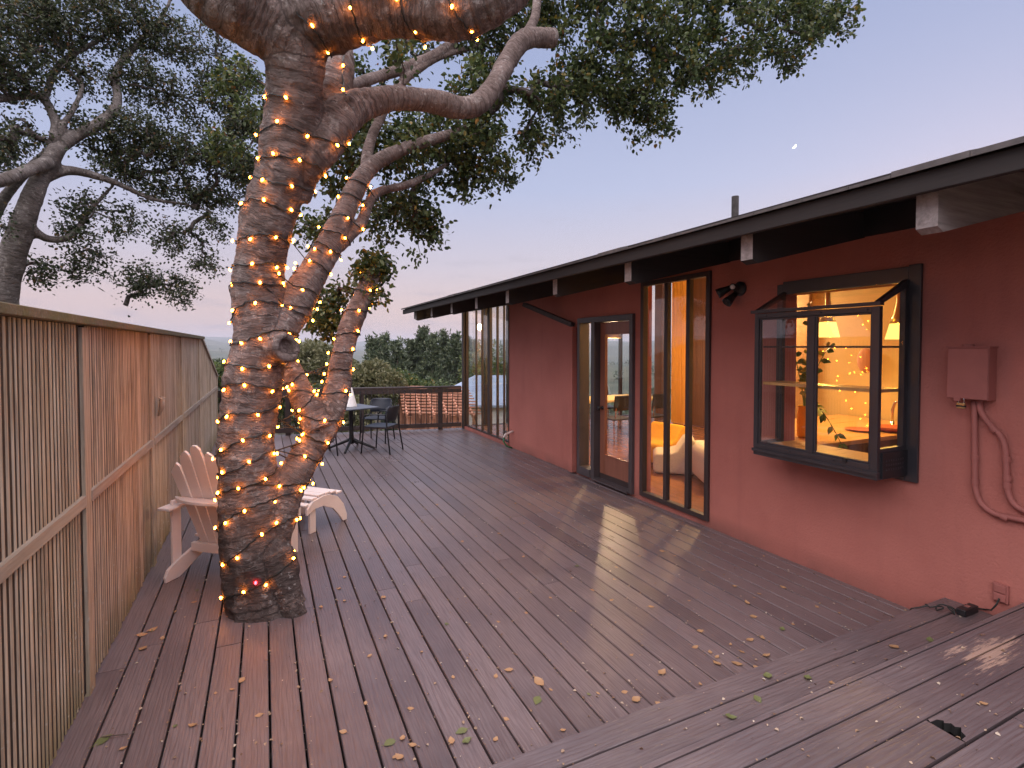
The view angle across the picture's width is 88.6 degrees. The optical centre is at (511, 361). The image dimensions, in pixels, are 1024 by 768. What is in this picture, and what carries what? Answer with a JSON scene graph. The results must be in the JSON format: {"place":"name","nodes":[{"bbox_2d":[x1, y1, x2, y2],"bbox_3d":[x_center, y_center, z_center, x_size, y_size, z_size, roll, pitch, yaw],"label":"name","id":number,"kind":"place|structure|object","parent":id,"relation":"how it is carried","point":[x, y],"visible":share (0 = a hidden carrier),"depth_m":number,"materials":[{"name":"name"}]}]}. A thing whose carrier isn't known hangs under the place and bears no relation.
{"place":"outdoors","nodes":[
{"label":"outdoors","id":0,"kind":"place"},
{"bbox_2d":[158,396,164,415],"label":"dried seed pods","id":1,"kind":"object","parent":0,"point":[161,403],"visible":1,"depth_m":4.38,"materials":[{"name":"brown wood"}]},
{"bbox_2d":[204,337,671,415],"bbox_3d":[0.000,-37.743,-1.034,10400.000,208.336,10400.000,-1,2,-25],"label":"ground","id":2,"kind":"structure","parent":0,"point":[216,343],"depth_m":1847.46,"materials":[{"name":"grey"}]},
{"bbox_2d":[0,0,263,316],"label":"oak tree","id":3,"kind":"object","parent":2,"relation":"on","point":[39,173],"visible":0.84,"depth_m":7.30,"materials":[{"name":"green plant"}]},
{"bbox_2d":[212,358,224,365],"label":"broad tree","id":4,"kind":"object","parent":2,"relation":"on","point":[218,360],"depth_m":60.05,"materials":[{"name":"green plant"}]},
{"bbox_2d":[214,358,227,413],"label":"broad tree","id":5,"kind":"object","parent":2,"relation":"on","point":[220,369],"visible":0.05,"depth_m":18.34,"materials":[{"name":"green plant"}]},
{"bbox_2d":[275,372,322,437],"bbox_3d":[-7.001,2.590,16.106,2.640,4.862,2.996,-1,2,-25],"label":"broad tree","id":6,"kind":"object","parent":2,"relation":"on","point":[281,409],"visible":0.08,"depth_m":15.71,"materials":[{"name":"green plant"}]},
{"bbox_2d":[297,338,359,387],"bbox_3d":[-7.796,2.327,21.248,3.360,6.597,4.110,-1,2,-25],"label":"broad tree","id":7,"kind":"object","parent":2,"relation":"on","point":[313,355],"visible":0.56,"depth_m":20.20,"materials":[{"name":"green plant"}]},
{"bbox_2d":[338,395,375,432],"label":"broad tree","id":8,"kind":"object","parent":2,"relation":"on","point":[357,417],"visible":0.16,"depth_m":14.67,"materials":[{"name":"green plant"}]},
{"bbox_2d":[359,331,397,431],"bbox_3d":[-8.207,2.498,31.233,3.358,8.583,3.249,1,2,41],"label":"pine tree","id":9,"kind":"object","parent":2,"relation":"on","point":[373,345],"visible":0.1,"depth_m":30.80,"materials":[{"name":"green plant"}]},
{"bbox_2d":[352,357,408,430],"bbox_3d":[-4.499,2.449,16.912,2.461,5.138,1.799,0,2,0],"label":"broad tree","id":10,"kind":"object","parent":2,"relation":"on","point":[368,373],"visible":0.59,"depth_m":16.55,"materials":[{"name":"green plant"}]},
{"bbox_2d":[377,331,395,422],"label":"pine tree","id":11,"kind":"object","parent":2,"relation":"on","point":[385,351],"visible":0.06,"depth_m":33.87,"materials":[{"name":"green plant"}]},
{"bbox_2d":[387,336,410,430],"bbox_3d":[-7.517,2.687,33.199,3.472,8.655,3.348,-1,2,-25],"label":"pine tree","id":12,"kind":"object","parent":2,"relation":"on","point":[399,360],"visible":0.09,"depth_m":32.87,"materials":[{"name":"green plant"}]},
{"bbox_2d":[403,338,421,372],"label":"pine tree","id":13,"kind":"object","parent":2,"relation":"on","point":[410,346],"visible":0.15,"depth_m":35.78,"materials":[{"name":"green plant"}]},
{"bbox_2d":[406,324,431,375],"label":"pine tree","id":14,"kind":"object","parent":2,"relation":"on","point":[421,336],"visible":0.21,"depth_m":35.73,"materials":[{"name":"green plant"}]},
{"bbox_2d":[389,367,455,422],"bbox_3d":[-5.020,3.073,24.117,4.874,5.607,3.932,1,2,29],"label":"broad tree","id":15,"kind":"object","parent":2,"relation":"on","point":[413,379],"visible":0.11,"depth_m":23.44,"materials":[{"name":"green plant"}]},
{"bbox_2d":[412,331,453,388],"bbox_3d":[-4.793,2.510,33.091,3.889,8.899,3.536,-1,2,-25],"label":"pine tree","id":16,"kind":"object","parent":2,"relation":"on","point":[433,359],"visible":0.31,"depth_m":32.80,"materials":[{"name":"green plant"}]},
{"bbox_2d":[398,386,480,429],"bbox_3d":[-2.320,2.838,16.496,2.357,4.032,2.630,0,2,-15],"label":"tiled roof","id":17,"kind":"object","parent":2,"relation":"on","point":[420,408],"visible":0.21,"depth_m":16.82,"materials":[{"name":"orange tile"}]},
{"bbox_2d":[208,344,671,434],"bbox_3d":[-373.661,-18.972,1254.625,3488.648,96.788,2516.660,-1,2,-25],"label":"woods","id":18,"kind":"object","parent":2,"relation":"on","point":[612,412],"visible":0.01,"depth_m":169.87,"materials":[{"name":"green plant"}]},
{"bbox_2d":[438,328,454,377],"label":"pine tree","id":19,"kind":"object","parent":2,"relation":"on","point":[443,339],"visible":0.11,"depth_m":37.79,"materials":[{"name":"green plant"}]},
{"bbox_2d":[440,329,470,385],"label":"pine tree","id":20,"kind":"object","parent":2,"relation":"on","point":[453,361],"visible":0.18,"depth_m":33.73,"materials":[{"name":"green plant"}]},
{"bbox_2d":[469,336,480,375],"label":"pine tree","id":21,"kind":"object","parent":2,"relation":"on","point":[471,343],"visible":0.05,"depth_m":35.67,"materials":[{"name":"green plant"}]},
{"bbox_2d":[454,375,505,425],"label":"neighbour house","id":22,"kind":"structure","parent":2,"relation":"on","point":[472,385],"depth_m":20.27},
{"bbox_2d":[455,339,505,383],"bbox_3d":[-0.600,2.483,25.688,4.455,7.191,5.308,0,2,-9],"label":"broad tree","id":23,"kind":"object","parent":2,"relation":"on","point":[471,370],"visible":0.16,"depth_m":24.94,"materials":[{"name":"green plant"}]},
{"bbox_2d":[181,0,865,666],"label":"oak tree","id":24,"kind":"object","parent":2,"relation":"on","point":[283,42],"visible":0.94,"depth_m":4.13,"materials":[{"name":"green plant"}]},
{"bbox_2d":[211,390,319,600],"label":"string lights","id":25,"kind":"object","parent":24,"relation":"attached to","point":[244,510],"visible":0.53,"depth_m":3.47},
{"bbox_2d":[220,93,349,392],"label":"string lights","id":26,"kind":"object","parent":24,"relation":"attached to","point":[275,236],"visible":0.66,"depth_m":3.42},
{"bbox_2d":[277,359,345,427],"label":"string lights","id":27,"kind":"object","parent":24,"relation":"attached to","point":[307,374],"visible":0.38,"depth_m":3.90},
{"bbox_2d":[256,274,380,488],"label":"string lights","id":28,"kind":"object","parent":24,"relation":"attached to","point":[324,420],"visible":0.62,"depth_m":3.88},
{"bbox_2d":[266,177,376,342],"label":"string lights","id":29,"kind":"object","parent":24,"relation":"attached to","point":[330,249],"visible":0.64,"depth_m":3.89},
{"bbox_2d":[296,0,478,94],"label":"string lights","id":30,"kind":"object","parent":24,"relation":"attached to","point":[372,48],"visible":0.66,"depth_m":3.10},
{"bbox_2d":[0,0,1023,341],"label":"sky","id":31,"kind":"structure","parent":0,"point":[921,81],"materials":[{"name":"blue"}]},
{"bbox_2d":[159,530,960,767],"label":"deck underside","id":32,"kind":"object","parent":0,"point":[270,746],"depth_m":3.33,"materials":[{"name":"brown wood"}]},
{"bbox_2d":[401,136,1023,614],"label":"house","id":33,"kind":"structure","parent":32,"relation":"on","point":[953,224],"depth_m":4.34,"materials":[{"name":"paint"}]},
{"bbox_2d":[133,442,379,767],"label":"deck joists","id":34,"kind":"object","parent":33,"relation":"attached to","point":[270,754],"depth_m":2.86,"materials":[{"name":"black wood"}]},
{"bbox_2d":[49,428,909,767],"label":"deck","id":35,"kind":"structure","parent":34,"relation":"on","point":[439,568],"depth_m":3.36,"materials":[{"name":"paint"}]},
{"bbox_2d":[89,734,111,747],"bbox_3d":[-1.855,1.712,2.364,0.079,0.009,0.050,-1,2,-29],"label":"fallen leaf","id":36,"kind":"object","parent":35,"relation":"on","point":[100,740],"visible":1,"depth_m":2.37,"materials":[{"name":"green plant"}]},
{"bbox_2d":[0,302,217,767],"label":"slat fence","id":37,"kind":"object","parent":35,"relation":"on","point":[94,446],"visible":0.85,"depth_m":2.53,"materials":[{"name":"brown wood"}]},
{"bbox_2d":[101,733,127,737],"bbox_3d":[-1.814,1.706,2.388,0.115,0.011,0.010,0,2,-9],"label":"fallen twig","id":38,"kind":"object","parent":35,"relation":"on","point":[114,735],"visible":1,"depth_m":2.39,"materials":[{"name":"brown wood"}]},
{"bbox_2d":[135,632,147,635],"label":"fallen leaf","id":39,"kind":"object","parent":35,"relation":"on","point":[141,634],"visible":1,"depth_m":3.24,"materials":[{"name":"orange plant"}]},
{"bbox_2d":[157,445,307,582],"bbox_3d":[-2.241,1.136,4.274,0.800,1.054,0.865,0,2,15],"label":"adirondack chair","id":40,"kind":"object","parent":35,"relation":"on","point":[194,474],"visible":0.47,"depth_m":4.02,"materials":[{"name":"white wood"}]},
{"bbox_2d":[300,430,338,455],"bbox_3d":[-3.198,1.151,8.609,0.549,0.792,0.518,-1,2,-33],"label":"bistro chair","id":41,"kind":"object","parent":35,"relation":"on","point":[329,446],"visible":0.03,"depth_m":8.55,"materials":[{"name":"grey plastic"}]},
{"bbox_2d":[300,486,346,533],"bbox_3d":[-2.063,1.460,5.243,0.544,0.353,0.578,1,2,21],"label":"adirondack footrest","id":42,"kind":"object","parent":35,"relation":"on","point":[333,502],"visible":0.56,"depth_m":5.13,"materials":[{"name":"white wood"}]},
{"bbox_2d":[218,386,460,437],"bbox_3d":[-3.412,1.169,10.800,4.764,1.232,0.185,0,2,-15],"label":"deck railing","id":43,"kind":"object","parent":35,"relation":"on","point":[362,391],"visible":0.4,"depth_m":11.02,"materials":[{"name":"brown wood"}]},
{"bbox_2d":[339,729,348,733],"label":"fallen leaf","id":44,"kind":"object","parent":35,"relation":"on","point":[342,731],"visible":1,"depth_m":2.42,"materials":[{"name":"orange plant"}]},
{"bbox_2d":[328,404,379,453],"bbox_3d":[-2.789,1.162,9.104,0.707,0.742,0.707,-2,2,-45],"label":"bistro table","id":45,"kind":"object","parent":35,"relation":"on","point":[351,439],"visible":0.85,"depth_m":9.08,"materials":[{"name":"metal"}]},
{"bbox_2d":[347,380,356,406],"bbox_3d":[-2.810,0.549,9.120,0.224,0.480,0.224,-1,2,-25],"label":"table lantern","id":46,"kind":"object","parent":45,"relation":"on","point":[351,401],"visible":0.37,"depth_m":9.06,"materials":[{"name":"white"}]},
{"bbox_2d":[359,398,394,443],"bbox_3d":[-2.537,1.115,9.903,0.518,0.792,0.549,0,2,7],"label":"bistro chair","id":47,"kind":"object","parent":35,"relation":"on","point":[383,403],"visible":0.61,"depth_m":10.10,"materials":[{"name":"grey plastic"}]},
{"bbox_2d":[361,404,403,454],"bbox_3d":[-2.204,1.142,8.921,0.549,0.792,0.518,0,2,15],"label":"bistro chair","id":48,"kind":"object","parent":35,"relation":"on","point":[392,413],"visible":1,"depth_m":8.77,"materials":[{"name":"grey plastic"}]},
{"bbox_2d":[381,738,395,745],"bbox_3d":[-0.551,1.711,2.352,0.044,0.005,0.080,4,-2,42],"label":"fallen leaf","id":49,"kind":"object","parent":35,"relation":"on","point":[389,741],"visible":1,"depth_m":2.35,"materials":[{"name":"green plant"}]},
{"bbox_2d":[395,753,403,759],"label":"fallen leaf","id":50,"kind":"object","parent":35,"relation":"on","point":[400,756],"visible":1,"depth_m":2.27,"materials":[{"name":"orange plant"}]},
{"bbox_2d":[448,736,454,742],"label":"fallen leaf","id":51,"kind":"object","parent":35,"relation":"on","point":[451,740],"visible":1,"depth_m":2.37,"materials":[{"name":"orange plant"}]},
{"bbox_2d":[456,727,470,733],"bbox_3d":[-0.227,1.708,2.424,0.063,0.009,0.041,0,2,10],"label":"fallen leaf","id":52,"kind":"object","parent":35,"relation":"on","point":[461,730],"visible":1,"depth_m":2.43,"materials":[{"name":"green plant"}]},
{"bbox_2d":[462,737,472,742],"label":"fallen leaf","id":53,"kind":"object","parent":35,"relation":"on","point":[466,739],"visible":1,"depth_m":2.37,"materials":[{"name":"green plant"}]},
{"bbox_2d":[533,694,541,703],"bbox_3d":[0.132,1.703,2.640,0.068,0.008,0.044,-1,2,-37],"label":"fallen leaf","id":54,"kind":"object","parent":35,"relation":"on","point":[537,699],"visible":1,"depth_m":2.64,"materials":[{"name":"green plant"}]},
{"bbox_2d":[534,676,543,684],"bbox_3d":[0.140,1.697,2.785,0.051,0.008,0.092,-9,12,-35],"label":"fallen leaf","id":55,"kind":"object","parent":35,"relation":"on","point":[538,681],"visible":1,"depth_m":2.78,"materials":[{"name":"orange plant"}]},
{"bbox_2d":[83,439,1023,767],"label":"leaf litter","id":56,"kind":"object","parent":35,"relation":"on","point":[561,643],"visible":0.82,"depth_m":2.99,"materials":[{"name":"brown plant"}]},
{"bbox_2d":[632,696,641,701],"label":"fallen leaf","id":57,"kind":"object","parent":35,"relation":"on","point":[636,698],"visible":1,"depth_m":2.64,"materials":[{"name":"plant"}]},
{"bbox_2d":[657,669,665,675],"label":"fallen leaf","id":58,"kind":"object","parent":35,"relation":"on","point":[662,671],"visible":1,"depth_m":2.86,"materials":[{"name":"orange plant"}]},
{"bbox_2d":[485,597,992,767],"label":"deck step","id":59,"kind":"object","parent":35,"relation":"on","point":[621,741],"visible":0.56,"depth_m":2.41,"materials":[{"name":"paint"}]},
{"bbox_2d":[722,713,736,718],"bbox_3d":[0.948,1.545,2.283,0.053,0.011,0.034,2,2,45],"label":"fallen leaf","id":60,"kind":"object","parent":59,"relation":"on","point":[730,716],"visible":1,"depth_m":2.28,"materials":[{"name":"green plant"}]},
{"bbox_2d":[753,694,760,702],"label":"fallen leaf","id":61,"kind":"object","parent":59,"relation":"on","point":[757,698],"visible":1,"depth_m":2.40,"materials":[{"name":"green plant"}]},
{"bbox_2d":[763,672,771,677],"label":"fallen leaf","id":62,"kind":"object","parent":59,"relation":"on","point":[767,674],"visible":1,"depth_m":2.57,"materials":[{"name":"green plant"}]},
{"bbox_2d":[910,604,955,614],"bbox_3d":[2.526,1.583,3.224,0.375,0.201,0.064,1,2,22],"label":"coiled cable","id":63,"kind":"object","parent":59,"relation":"on","point":[948,607],"visible":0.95,"depth_m":3.19,"materials":[{"name":"black rubber"}]},
{"bbox_2d":[956,598,999,616],"bbox_3d":[2.790,1.464,3.165,0.217,0.125,0.123,0,2,10],"label":"power adapter","id":64,"kind":"object","parent":59,"relation":"on","point":[967,610],"visible":1,"depth_m":3.15,"materials":[{"name":"black plastic"}]},
{"bbox_2d":[466,304,508,442],"bbox_3d":[-0.512,0.186,10.357,0.060,2.500,2.208,-1,2,-25],"label":"slatted window","id":65,"kind":"structure","parent":33,"relation":"in","point":[489,311],"depth_m":10.15,"materials":[{"name":"brown glass"}]},
{"bbox_2d":[503,430,513,448],"bbox_3d":[-0.061,1.372,9.172,0.204,0.316,0.097,-1,2,-20],"label":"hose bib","id":66,"kind":"object","parent":33,"relation":"attached to","point":[507,433],"visible":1,"depth_m":9.15,"materials":[{"name":"silver metal"}]},
{"bbox_2d":[471,305,628,425],"bbox_3d":[1.167,-0.105,12.420,4.525,4.290,0.120,-1,2,-25],"label":"end window","id":67,"kind":"structure","parent":33,"relation":"in","point":[620,345],"depth_m":11.80,"materials":[{"name":"clear glass"}]},
{"bbox_2d":[597,321,628,487],"bbox_3d":[1.308,0.526,6.599,0.119,2.043,0.736,-1,2,-25],"label":"door","id":68,"kind":"structure","parent":33,"relation":"in","point":[613,469],"depth_m":6.83,"materials":[{"name":"brown wood"}]},
{"bbox_2d":[607,386,620,428],"bbox_3d":[2.014,0.993,11.215,0.441,0.871,0.481,-1,2,-25],"label":"dining chair","id":69,"kind":"object","parent":33,"relation":"on","point":[610,407],"visible":0.24,"depth_m":11.19,"materials":[{"name":"black metal"}]},
{"bbox_2d":[608,334,621,337],"bbox_3d":[1.973,-1.070,10.309,0.400,1.235,0.400,-1,2,-25],"label":"dining pendant","id":70,"kind":"object","parent":33,"relation":"hanging from","point":[614,336],"visible":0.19,"depth_m":10.15,"materials":[{"name":"gold metal"}]},
{"bbox_2d":[607,395,628,445],"bbox_3d":[1.887,1.040,9.496,0.441,0.871,0.481,-1,2,-25],"label":"dining chair","id":71,"kind":"object","parent":33,"relation":"on","point":[621,403],"visible":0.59,"depth_m":9.28,"materials":[{"name":"black plastic"}]},
{"bbox_2d":[589,394,657,439],"bbox_3d":[1.973,1.083,10.368,1.800,0.734,0.900,-1,2,-25],"label":"dining table","id":72,"kind":"object","parent":33,"relation":"on","point":[610,398],"visible":0.02,"depth_m":10.34,"materials":[{"name":"brown wood"}]},
{"bbox_2d":[651,394,663,422],"bbox_3d":[2.655,1.030,9.859,0.441,0.871,0.481,-1,2,-25],"label":"dining chair","id":73,"kind":"object","parent":33,"relation":"on","point":[657,400],"visible":0.48,"depth_m":9.62,"materials":[{"name":"brown metal"}]},
{"bbox_2d":[651,421,684,462],"bbox_3d":[2.233,1.232,7.995,0.616,0.538,0.588,-1,2,-35],"label":"armchair","id":74,"kind":"object","parent":33,"relation":"on","point":[677,432],"visible":0.41,"depth_m":7.89,"materials":[{"name":"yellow fabric"}]},
{"bbox_2d":[653,434,694,474],"bbox_3d":[2.263,1.275,7.324,0.563,0.492,0.538,0,2,15],"label":"armchair","id":75,"kind":"object","parent":33,"relation":"on","point":[677,458],"visible":0.57,"depth_m":7.08,"materials":[{"name":"beige fabric"}]},
{"bbox_2d":[639,271,711,521],"bbox_3d":[1.730,0.337,5.606,0.070,2.460,1.037,-1,2,-25],"label":"tall window","id":76,"kind":"structure","parent":33,"relation":"in","point":[687,508],"depth_m":5.49,"materials":[{"name":"black glass"}]},
{"bbox_2d":[671,281,685,424],"bbox_3d":[3.719,-0.196,11.701,0.066,3.190,0.420,-1,2,-25],"label":"curtain","id":77,"kind":"object","parent":33,"relation":"hanging from","point":[678,365],"visible":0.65,"depth_m":11.68,"materials":[{"name":"orange fabric"}]},
{"bbox_2d":[692,440,703,482],"bbox_3d":[2.823,1.129,6.744,0.915,0.800,0.874,0,2,5],"label":"armchair","id":78,"kind":"object","parent":33,"relation":"on","point":[698,458],"visible":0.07,"depth_m":6.71,"materials":[{"name":"beige fabric"}]},
{"bbox_2d":[715,282,746,306],"bbox_3d":[1.990,-0.612,4.815,0.167,0.230,0.249,-1,2,-25],"label":"security light","id":79,"kind":"object","parent":33,"relation":"attached to","point":[738,288],"visible":1,"depth_m":4.76,"materials":[{"name":"black plastic"}]},
{"bbox_2d":[819,292,839,336],"bbox_3d":[3.244,-0.801,5.378,0.224,1.110,0.224,-1,2,-25],"label":"pendant lamp","id":80,"kind":"object","parent":33,"relation":"hanging from","point":[828,327],"visible":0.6,"depth_m":5.33,"materials":[{"name":"white metal"}]},
{"bbox_2d":[751,263,922,482],"bbox_3d":[2.375,0.073,3.916,0.462,1.460,1.075,-1,2,-25],"label":"garden window","id":81,"kind":"structure","parent":33,"relation":"attached to","point":[899,460],"depth_m":3.62,"materials":[{"name":"brown metal"}]},
{"bbox_2d":[795,415,896,452],"bbox_3d":[3.384,1.139,5.604,2.240,0.875,1.220,-1,2,-25],"label":"kitchen counter","id":82,"kind":"object","parent":33,"relation":"on","point":[855,441],"visible":0.21,"depth_m":5.17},
{"bbox_2d":[796,303,847,448],"bbox_3d":[2.794,0.124,4.844,0.528,1.363,0.345,1,2,18],"label":"trailing plant","id":83,"kind":"object","parent":82,"relation":"on","point":[801,418],"visible":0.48,"depth_m":4.90,"materials":[{"name":"green plant"}]},
{"bbox_2d":[890,401,897,424],"bbox_3d":[4.002,0.554,5.433,0.058,0.302,0.190,0,2,-10],"label":"kitchen faucet","id":84,"kind":"object","parent":82,"relation":"on","point":[892,412],"visible":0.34,"depth_m":5.49,"materials":[{"name":"silver metal"}]},
{"bbox_2d":[857,348,869,372],"bbox_3d":[4.277,-0.008,6.340,0.036,0.300,0.199,-1,2,-25],"label":"wall basket","id":85,"kind":"object","parent":33,"relation":"attached to","point":[863,360],"depth_m":6.34,"materials":[{"name":"orange wicker"}]},
{"bbox_2d":[885,293,899,338],"bbox_3d":[3.833,-0.828,5.184,0.224,1.224,0.224,-1,2,-25],"label":"pendant lamp","id":86,"kind":"object","parent":33,"relation":"hanging from","point":[892,331],"visible":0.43,"depth_m":5.17,"materials":[{"name":"white metal"}]},
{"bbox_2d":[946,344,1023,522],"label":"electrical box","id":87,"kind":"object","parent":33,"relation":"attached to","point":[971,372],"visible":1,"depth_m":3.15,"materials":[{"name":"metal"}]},
{"bbox_2d":[956,399,965,408],"bbox_3d":[2.751,0.254,3.210,0.023,0.071,0.043,-1,2,-25],"label":"padlock","id":88,"kind":"object","parent":87,"relation":"hanging from","point":[961,405],"visible":1,"depth_m":3.20,"materials":[{"name":"gold metal"}]},
{"bbox_2d":[947,349,988,399],"bbox_3d":[2.759,0.077,3.179,0.006,0.304,0.202,-1,2,-25],"label":"door","id":89,"kind":"structure","parent":87,"relation":"in","point":[967,369],"depth_m":3.17,"materials":[{"name":"metal"}]},
{"bbox_2d":[992,581,1009,604],"bbox_3d":[2.900,1.377,3.112,0.027,0.110,0.074,-1,2,-25],"label":"wall outlet","id":90,"kind":"object","parent":33,"relation":"attached to","point":[1001,591],"depth_m":3.10,"materials":[{"name":"plastic"}]},
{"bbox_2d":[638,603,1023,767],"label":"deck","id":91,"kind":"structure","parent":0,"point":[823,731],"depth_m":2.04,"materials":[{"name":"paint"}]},
{"bbox_2d":[844,427,868,431],"bbox_3d":[3.555,0.698,5.332,0.300,0.020,0.300,-1,2,-25],"label":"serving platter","id":92,"kind":"object","parent":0,"point":[861,429],"visible":0.7,"depth_m":5.38,"materials":[{"name":"ceramic"}]},
{"bbox_2d":[881,424,896,432],"bbox_3d":[3.843,0.684,5.288,0.340,0.050,0.340,-1,2,-25],"label":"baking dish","id":93,"kind":"object","parent":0,"point":[891,428],"visible":0.38,"depth_m":5.26,"materials":[{"name":"ceramic"}]}
]}

